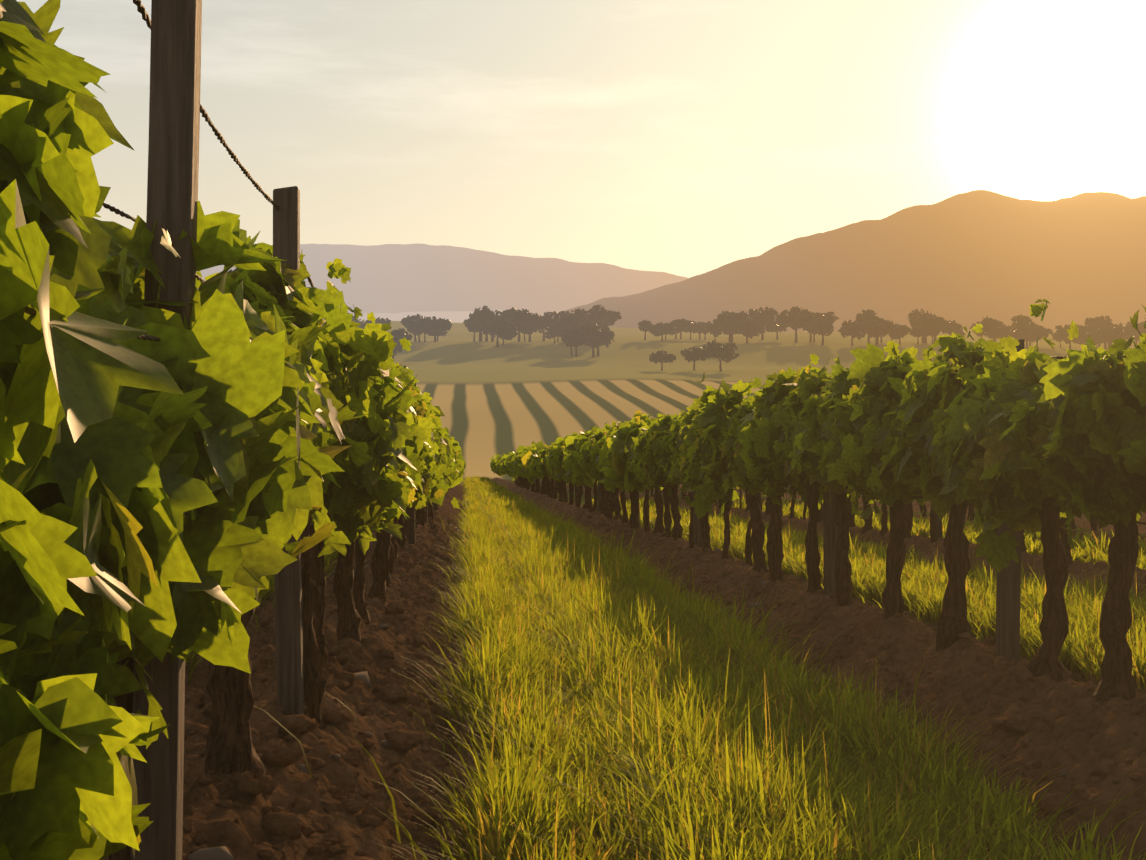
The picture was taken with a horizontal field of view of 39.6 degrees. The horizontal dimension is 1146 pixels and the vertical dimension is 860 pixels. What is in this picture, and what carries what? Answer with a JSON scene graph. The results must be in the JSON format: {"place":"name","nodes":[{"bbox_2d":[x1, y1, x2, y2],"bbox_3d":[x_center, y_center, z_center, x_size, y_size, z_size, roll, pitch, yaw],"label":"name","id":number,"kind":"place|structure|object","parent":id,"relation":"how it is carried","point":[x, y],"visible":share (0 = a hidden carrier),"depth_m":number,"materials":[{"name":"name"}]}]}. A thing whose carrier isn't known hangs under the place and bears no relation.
{"place":"outdoors","nodes":[
{"label":"outdoors","id":0,"kind":"place"},
{"bbox_2d":[197,243,687,322],"bbox_3d":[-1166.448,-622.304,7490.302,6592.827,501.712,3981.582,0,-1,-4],"label":"mountain ridge","id":1,"kind":"structure","parent":0,"point":[400,282],"depth_m":6366.21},
{"bbox_2d":[16,0,1145,277],"label":"sky","id":2,"kind":"structure","parent":0,"point":[685,138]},
{"bbox_2d":[182,321,1145,859],"bbox_3d":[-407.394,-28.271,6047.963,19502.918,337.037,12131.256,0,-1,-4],"label":"ground","id":3,"kind":"structure","parent":0,"point":[492,399],"depth_m":8.68,"materials":[{"name":"brown soil"}]},
{"bbox_2d":[131,0,201,859],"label":"trellis post","id":4,"kind":"object","parent":3,"relation":"on","point":[174,122],"visible":0.48,"depth_m":3.08,"materials":[{"name":"brown wood"}]},
{"bbox_2d":[25,306,160,340],"bbox_3d":[-1.706,0.195,17.171,0.011,0.101,36.601,0,-1,-4],"label":"trellis wire","id":5,"kind":"object","parent":4,"relation":"attached to","point":[29,310],"depth_m":2.67,"materials":[{"name":"black metal"}]},
{"bbox_2d":[102,203,203,282],"bbox_3d":[-1.806,-0.045,17.170,0.011,0.101,36.601,0,-1,-4],"label":"trellis wire","id":6,"kind":"object","parent":4,"relation":"attached to","point":[115,210],"depth_m":2.98,"materials":[{"name":"black metal"}]},
{"bbox_2d":[133,0,313,286],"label":"trellis wire","id":7,"kind":"object","parent":4,"relation":"attached to","point":[146,18],"visible":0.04,"depth_m":4.21,"materials":[{"name":"black metal"}]},
{"bbox_2d":[0,0,459,859],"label":"vine leaves","id":8,"kind":"object","parent":3,"relation":"on","point":[234,428],"visible":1,"depth_m":2.40,"materials":[{"name":"green plant"}]},
{"bbox_2d":[0,0,421,393],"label":"grapevine leaves","id":9,"kind":"object","parent":8,"relation":"on","point":[115,279],"visible":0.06,"depth_m":2.73,"materials":[{"name":"green plant"}]},
{"bbox_2d":[185,529,375,688],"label":"leaves","id":10,"kind":"object","parent":3,"relation":"on","point":[264,594],"depth_m":12.28,"materials":[{"name":"green plant"}]},
{"bbox_2d":[109,487,453,859],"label":"grapevine trunks","id":11,"kind":"object","parent":3,"relation":"on","point":[230,749],"visible":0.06,"depth_m":5.60,"materials":[{"name":"brown plant"}]},
{"bbox_2d":[273,186,303,715],"bbox_3d":[-0.978,0.192,5.491,0.115,2.066,0.095,0,-1,-4],"label":"trellis post","id":12,"kind":"object","parent":3,"relation":"on","point":[288,577],"visible":0.46,"depth_m":5.44,"materials":[{"name":"brown wood"}]},
{"bbox_2d":[230,489,444,606],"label":"grapevine leaves","id":13,"kind":"object","parent":3,"relation":"on","point":[334,541],"visible":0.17,"depth_m":5.20,"materials":[{"name":"green plant"}]},
{"bbox_2d":[322,316,390,328],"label":"tree clump","id":14,"kind":"object","parent":3,"relation":"on","point":[379,321],"visible":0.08,"depth_m":813.80,"materials":[{"name":"green plant"}]},
{"bbox_2d":[391,328,412,358],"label":"tree clump","id":15,"kind":"object","parent":3,"relation":"on","point":[397,334],"visible":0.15,"depth_m":688.82,"materials":[{"name":"green plant"}]},
{"bbox_2d":[407,503,414,543],"bbox_3d":[-1.777,0.628,17.455,0.099,1.833,0.090,0,-1,-4],"label":"trellis post","id":16,"kind":"object","parent":3,"relation":"on","point":[411,526],"visible":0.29,"depth_m":17.40,"materials":[{"name":"brown wood"}]},
{"bbox_2d":[425,502,427,522],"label":"trellis post","id":17,"kind":"object","parent":3,"relation":"on","point":[426,516],"visible":0.06,"depth_m":23.39,"materials":[{"name":"brown wood"}]},
{"bbox_2d":[429,477,454,498],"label":"grapevine leaves","id":18,"kind":"object","parent":3,"relation":"on","point":[450,483],"depth_m":21.59,"materials":[{"name":"green plant"}]},
{"bbox_2d":[430,405,463,505],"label":"vine leaves","id":19,"kind":"object","parent":3,"relation":"on","point":[453,448],"visible":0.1,"depth_m":23.19,"materials":[{"name":"green plant"}]},
{"bbox_2d":[400,306,499,341],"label":"tree clump","id":20,"kind":"object","parent":3,"relation":"on","point":[416,325],"visible":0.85,"depth_m":845.50,"materials":[{"name":"green plant"}]},
{"bbox_2d":[448,447,465,487],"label":"vine leaves","id":21,"kind":"object","parent":3,"relation":"on","point":[459,477],"visible":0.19,"depth_m":49.13,"materials":[{"name":"green plant"}]},
{"bbox_2d":[459,476,516,494],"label":"grass strip","id":22,"kind":"object","parent":3,"relation":"on","point":[475,483],"depth_m":69.14,"materials":[{"name":"green plant"}]},
{"bbox_2d":[465,307,544,346],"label":"tree clump","id":23,"kind":"object","parent":3,"relation":"on","point":[506,324],"visible":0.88,"depth_m":846.78,"materials":[{"name":"green plant"}]},
{"bbox_2d":[517,308,600,343],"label":"tree clump","id":24,"kind":"object","parent":3,"relation":"on","point":[557,325],"visible":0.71,"depth_m":850.60,"materials":[{"name":"green plant"}]},
{"bbox_2d":[428,485,731,588],"bbox_3d":[-1.257,1.638,34.300,2.945,0.589,41.600,0,-1,-4],"label":"grass strip","id":25,"kind":"object","parent":3,"relation":"on","point":[495,525],"depth_m":18.38,"materials":[{"name":"green plant"}]},
{"bbox_2d":[561,325,614,356],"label":"tree clump","id":26,"kind":"object","parent":3,"relation":"on","point":[593,336],"visible":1,"depth_m":761.14,"materials":[{"name":"green plant"}]},
{"bbox_2d":[531,417,662,492],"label":"vine leaves","id":27,"kind":"object","parent":3,"relation":"on","point":[599,457],"visible":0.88,"depth_m":26.31,"materials":[{"name":"green plant"}]},
{"bbox_2d":[543,410,651,446],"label":"grapevine leaves","id":28,"kind":"object","parent":27,"relation":"on","point":[638,416],"visible":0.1,"depth_m":22.14,"materials":[{"name":"green plant"}]},
{"bbox_2d":[597,481,601,511],"bbox_3d":[0.487,0.988,28.432,0.096,1.617,0.091,0,-1,-4],"label":"trellis post","id":29,"kind":"object","parent":3,"relation":"on","point":[599,498],"visible":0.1,"depth_m":28.39,"materials":[{"name":"brown wood"}]},
{"bbox_2d":[104,510,1145,859],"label":"soil clods","id":30,"kind":"object","parent":3,"relation":"on","point":[278,822],"visible":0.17,"depth_m":5.94,"materials":[{"name":"brown soil"}]},
{"bbox_2d":[188,514,1066,859],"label":"stones","id":31,"kind":"object","parent":3,"relation":"on","point":[222,852],"visible":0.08,"depth_m":5.20,"materials":[{"name":"brown stone"}]},
{"bbox_2d":[587,304,677,340],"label":"tree clump","id":32,"kind":"object","parent":3,"relation":"on","point":[605,317],"visible":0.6,"depth_m":888.56,"materials":[{"name":"green plant"}]},
{"bbox_2d":[637,491,639,525],"bbox_3d":[0.886,0.857,22.443,0.110,1.622,0.091,0,-1,-4],"label":"trellis post","id":33,"kind":"object","parent":3,"relation":"on","point":[638,509],"visible":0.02,"depth_m":22.40,"materials":[{"name":"brown wood"}]},
{"bbox_2d":[660,318,721,341],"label":"tree clump","id":34,"kind":"object","parent":3,"relation":"on","point":[686,326],"visible":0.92,"depth_m":915.17,"materials":[{"name":"green plant"}]},
{"bbox_2d":[649,340,738,370],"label":"tree clump","id":35,"kind":"object","parent":3,"relation":"on","point":[718,350],"visible":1,"depth_m":644.50,"materials":[{"name":"green plant"}]},
{"bbox_2d":[692,491,702,546],"bbox_3d":[1.281,0.670,16.459,0.131,1.620,0.092,0,-1,-4],"label":"trellis post","id":36,"kind":"object","parent":3,"relation":"on","point":[698,539],"visible":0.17,"depth_m":16.41,"materials":[{"name":"brown wood"}]},
{"bbox_2d":[253,539,1145,859],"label":"grass strip","id":37,"kind":"object","parent":3,"relation":"on","point":[629,711],"depth_m":5.07,"materials":[{"name":"green plant"}]},
{"bbox_2d":[713,307,788,343],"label":"tree clump","id":38,"kind":"object","parent":3,"relation":"on","point":[732,323],"visible":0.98,"depth_m":870.87,"materials":[{"name":"green plant"}]},
{"bbox_2d":[514,473,1145,699],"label":"grapevine trunks","id":39,"kind":"object","parent":3,"relation":"on","point":[1117,679],"visible":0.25,"depth_m":7.62,"materials":[{"name":"brown plant"}]},
{"bbox_2d":[490,440,550,483],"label":"vine leaves","id":40,"kind":"object","parent":39,"relation":"attached to","point":[516,464],"visible":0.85,"depth_m":57.87,"materials":[{"name":"green plant"}]},
{"bbox_2d":[823,378,837,594],"bbox_3d":[1.693,0.521,10.478,0.097,1.736,0.092,0,-1,-4],"label":"trellis post","id":41,"kind":"object","parent":3,"relation":"on","point":[830,528],"visible":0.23,"depth_m":10.44,"materials":[{"name":"brown wood"}]},
{"bbox_2d":[775,305,898,345],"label":"tree clump","id":42,"kind":"object","parent":3,"relation":"on","point":[806,320],"visible":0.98,"depth_m":857.11,"materials":[{"name":"green plant"}]},
{"bbox_2d":[582,495,1145,690],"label":"grass strip","id":43,"kind":"object","parent":3,"relation":"on","point":[923,585],"depth_m":11.16,"materials":[{"name":"green plant"}]},
{"bbox_2d":[651,485,1116,564],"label":"vine trunks","id":44,"kind":"object","parent":3,"relation":"on","point":[908,519],"visible":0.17,"depth_m":20.28,"materials":[{"name":"brown plant"}]},
{"bbox_2d":[624,332,1145,543],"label":"vine leaves","id":45,"kind":"object","parent":3,"relation":"on","point":[1068,433],"visible":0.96,"depth_m":7.51,"materials":[{"name":"green plant"}]},
{"bbox_2d":[643,465,1075,572],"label":"grapevine leaves","id":46,"kind":"object","parent":45,"relation":"attached to","point":[999,552],"visible":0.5,"depth_m":6.47,"materials":[{"name":"green plant"}]},
{"bbox_2d":[650,298,1145,426],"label":"grapevine leaves","id":47,"kind":"object","parent":45,"relation":"on","point":[997,357],"visible":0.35,"depth_m":6.86,"materials":[{"name":"green plant"}]},
{"bbox_2d":[866,309,938,344],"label":"tree clump","id":48,"kind":"object","parent":3,"relation":"on","point":[902,331],"visible":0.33,"depth_m":860.95,"materials":[{"name":"green plant"}]},
{"bbox_2d":[732,495,1145,568],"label":"grass strip","id":49,"kind":"object","parent":3,"relation":"on","point":[1094,551],"depth_m":19.34,"materials":[{"name":"green plant"}]},
{"bbox_2d":[936,513,941,539],"bbox_3d":[4.186,0.737,18.259,0.096,1.573,0.094,0,-1,-4],"label":"trellis post","id":50,"kind":"object","parent":3,"relation":"on","point":[938,528],"visible":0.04,"depth_m":18.20,"materials":[{"name":"brown wood"}]},
{"bbox_2d":[908,313,999,343],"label":"tree clump","id":51,"kind":"object","parent":3,"relation":"on","point":[934,325],"visible":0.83,"depth_m":846.64,"materials":[{"name":"green plant"}]},
{"bbox_2d":[919,503,1097,531],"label":"grapevine trunks","id":52,"kind":"object","parent":3,"relation":"on","point":[1093,520],"visible":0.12,"depth_m":26.15,"materials":[{"name":"brown plant"}]},
{"bbox_2d":[996,339,1024,662],"bbox_3d":[1.945,0.437,7.089,0.121,1.680,0.090,0,-1,-4],"label":"trellis post","id":53,"kind":"object","parent":3,"relation":"on","point":[1008,586],"visible":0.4,"depth_m":7.04,"materials":[{"name":"brown wood"}]},
{"bbox_2d":[985,314,1087,348],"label":"tree clump","id":54,"kind":"object","parent":3,"relation":"on","point":[1026,328],"visible":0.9,"depth_m":858.25,"materials":[{"name":"green plant"}]},
{"bbox_2d":[1051,315,1123,348],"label":"tree clump","id":55,"kind":"object","parent":3,"relation":"on","point":[1100,329],"visible":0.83,"depth_m":875.27,"materials":[{"name":"green plant"}]},
{"bbox_2d":[1080,320,1145,348],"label":"tree clump","id":56,"kind":"object","parent":3,"relation":"on","point":[1129,330],"visible":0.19,"depth_m":901.73,"materials":[{"name":"green plant"}]},
{"bbox_2d":[541,190,1145,331],"bbox_3d":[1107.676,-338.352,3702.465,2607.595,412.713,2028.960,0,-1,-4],"label":"mountain ridge","id":57,"kind":"structure","parent":0,"point":[967,259],"depth_m":3164.01,"materials":[{"name":"brown stone"}]},
{"bbox_2d":[728,485,1145,524],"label":"trellis wire","id":58,"kind":"object","parent":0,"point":[1133,521],"visible":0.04,"depth_m":6.42,"materials":[{"name":"grey metal"}]},
{"bbox_2d":[954,356,1067,371],"bbox_3d":[0.364,0.564,29.534,0.016,0.819,61.002,0,-1,-4],"label":"trellis wire","id":59,"kind":"object","parent":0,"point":[1059,357],"depth_m":6.35,"materials":[{"name":"grey metal"}]}
]}

